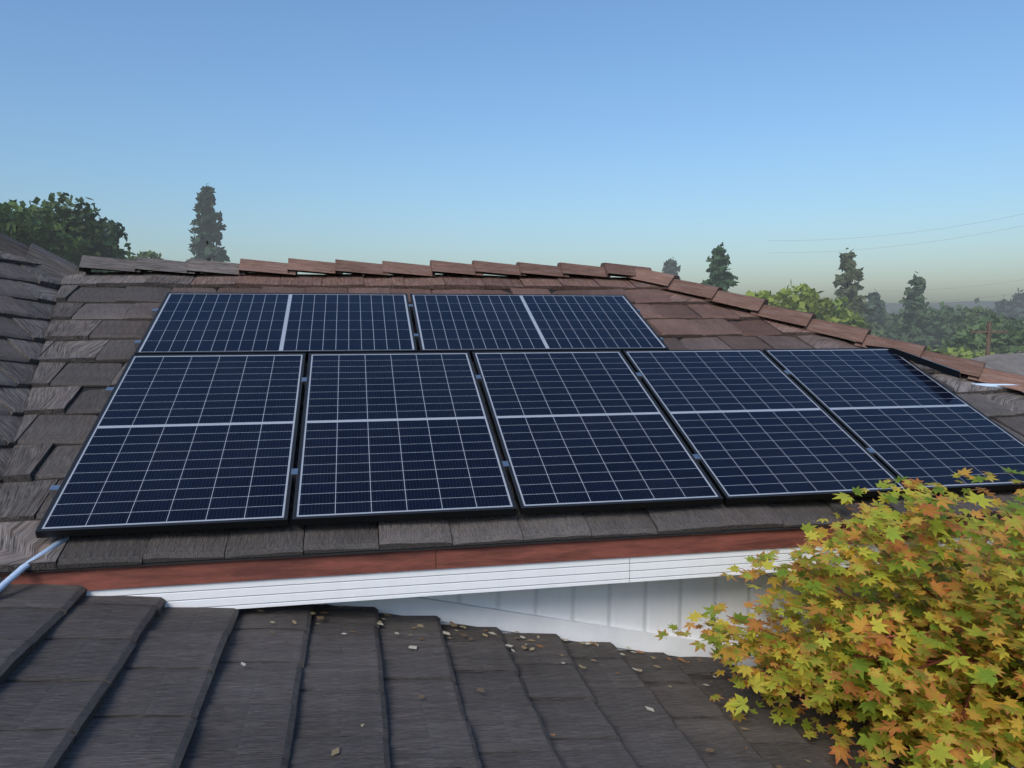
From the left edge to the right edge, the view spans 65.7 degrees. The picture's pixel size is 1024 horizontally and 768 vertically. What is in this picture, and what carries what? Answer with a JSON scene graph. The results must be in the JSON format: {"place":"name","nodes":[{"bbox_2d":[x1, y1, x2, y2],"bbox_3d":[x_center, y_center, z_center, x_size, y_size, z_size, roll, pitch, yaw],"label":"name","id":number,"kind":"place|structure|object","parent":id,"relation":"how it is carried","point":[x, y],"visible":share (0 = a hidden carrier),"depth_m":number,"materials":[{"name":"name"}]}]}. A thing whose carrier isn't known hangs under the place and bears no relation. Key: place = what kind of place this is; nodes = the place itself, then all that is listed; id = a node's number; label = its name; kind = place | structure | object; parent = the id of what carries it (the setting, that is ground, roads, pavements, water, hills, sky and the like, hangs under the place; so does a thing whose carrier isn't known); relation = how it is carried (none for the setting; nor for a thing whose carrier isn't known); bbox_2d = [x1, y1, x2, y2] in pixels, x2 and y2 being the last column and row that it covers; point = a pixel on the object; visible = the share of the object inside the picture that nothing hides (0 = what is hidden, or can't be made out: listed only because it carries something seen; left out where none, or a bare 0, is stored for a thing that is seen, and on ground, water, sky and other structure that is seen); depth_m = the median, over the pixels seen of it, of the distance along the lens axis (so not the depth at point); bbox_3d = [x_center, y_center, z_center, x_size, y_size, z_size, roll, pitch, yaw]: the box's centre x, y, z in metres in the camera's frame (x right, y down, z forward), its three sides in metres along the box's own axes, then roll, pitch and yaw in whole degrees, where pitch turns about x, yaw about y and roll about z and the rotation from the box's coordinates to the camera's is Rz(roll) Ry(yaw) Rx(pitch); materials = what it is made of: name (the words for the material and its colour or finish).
{"place":"outdoors","nodes":[
{"label":"outdoors","id":0,"kind":"place"},
{"bbox_2d":[0,576,921,767],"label":"roof","id":1,"kind":"structure","parent":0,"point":[117,682],"depth_m":3.08,"materials":[{"name":"tile"}]},
{"bbox_2d":[241,604,810,767],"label":"leaf litter","id":2,"kind":"object","parent":1,"relation":"on","point":[336,750],"visible":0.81,"depth_m":3.83,"materials":[{"name":"plant"}]},
{"bbox_2d":[0,0,1023,302],"label":"sky","id":3,"kind":"structure","parent":0,"point":[642,133],"materials":[{"name":"blue"}]},
{"bbox_2d":[780,301,1010,315],"bbox_3d":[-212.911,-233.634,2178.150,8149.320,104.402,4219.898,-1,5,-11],"label":"hills","id":4,"kind":"structure","parent":0,"point":[970,304],"depth_m":1257.47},
{"label":"ground","id":5,"kind":"structure","parent":0,"visible":0},
{"bbox_2d":[0,517,1022,767],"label":"eave","id":6,"kind":"object","parent":5,"relation":"on","point":[630,593],"visible":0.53,"depth_m":3.89,"materials":[{"name":"paint"}]},
{"bbox_2d":[0,232,1023,573],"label":"roof","id":7,"kind":"structure","parent":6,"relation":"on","point":[70,332],"depth_m":5.16,"materials":[{"name":"tile"}]},
{"bbox_2d":[49,304,875,497],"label":"panel clamps","id":8,"kind":"object","parent":7,"relation":"on","point":[53,489],"visible":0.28,"depth_m":4.57,"materials":[{"name":"metal"}]},
{"bbox_2d":[35,292,1023,537],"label":"panel frames","id":9,"kind":"structure","parent":8,"relation":"on","point":[714,483],"depth_m":4.16,"materials":[{"name":"metal"}]},
{"bbox_2d":[41,294,1023,528],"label":"solar panels","id":10,"kind":"object","parent":9,"relation":"in","point":[174,439],"visible":1,"depth_m":4.61,"materials":[{"name":"blue glass"}]},
{"bbox_2d":[0,383,1014,591],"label":"conduit","id":11,"kind":"object","parent":7,"relation":"on","point":[13,576],"visible":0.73,"depth_m":3.35,"materials":[{"name":"silver metal"}]},
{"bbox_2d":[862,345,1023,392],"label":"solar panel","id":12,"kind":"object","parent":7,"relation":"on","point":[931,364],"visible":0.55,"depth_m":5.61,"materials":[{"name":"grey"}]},
{"bbox_2d":[0,192,1023,358],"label":"background trees","id":13,"kind":"object","parent":5,"relation":"on","point":[89,235],"visible":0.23,"depth_m":48.59,"materials":[{"name":"green plant"}]},
{"bbox_2d":[8,183,1023,347],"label":"conifer trees","id":14,"kind":"object","parent":5,"relation":"on","point":[211,234],"visible":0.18,"depth_m":97.62,"materials":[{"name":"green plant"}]},
{"bbox_2d":[654,466,1023,767],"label":"maple","id":15,"kind":"object","parent":5,"relation":"on","point":[977,589],"depth_m":3.16,"materials":[{"name":"plant"}]},
{"bbox_2d":[795,214,1023,355],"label":"pole and wires","id":16,"kind":"object","parent":5,"relation":"on","point":[988,331],"visible":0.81,"depth_m":41.07,"materials":[{"name":"grey"}]},
{"bbox_2d":[971,351,1023,391],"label":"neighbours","id":17,"kind":"structure","parent":5,"relation":"on","point":[1013,362],"depth_m":37.34,"materials":[{"name":"grey tile"}]}
]}

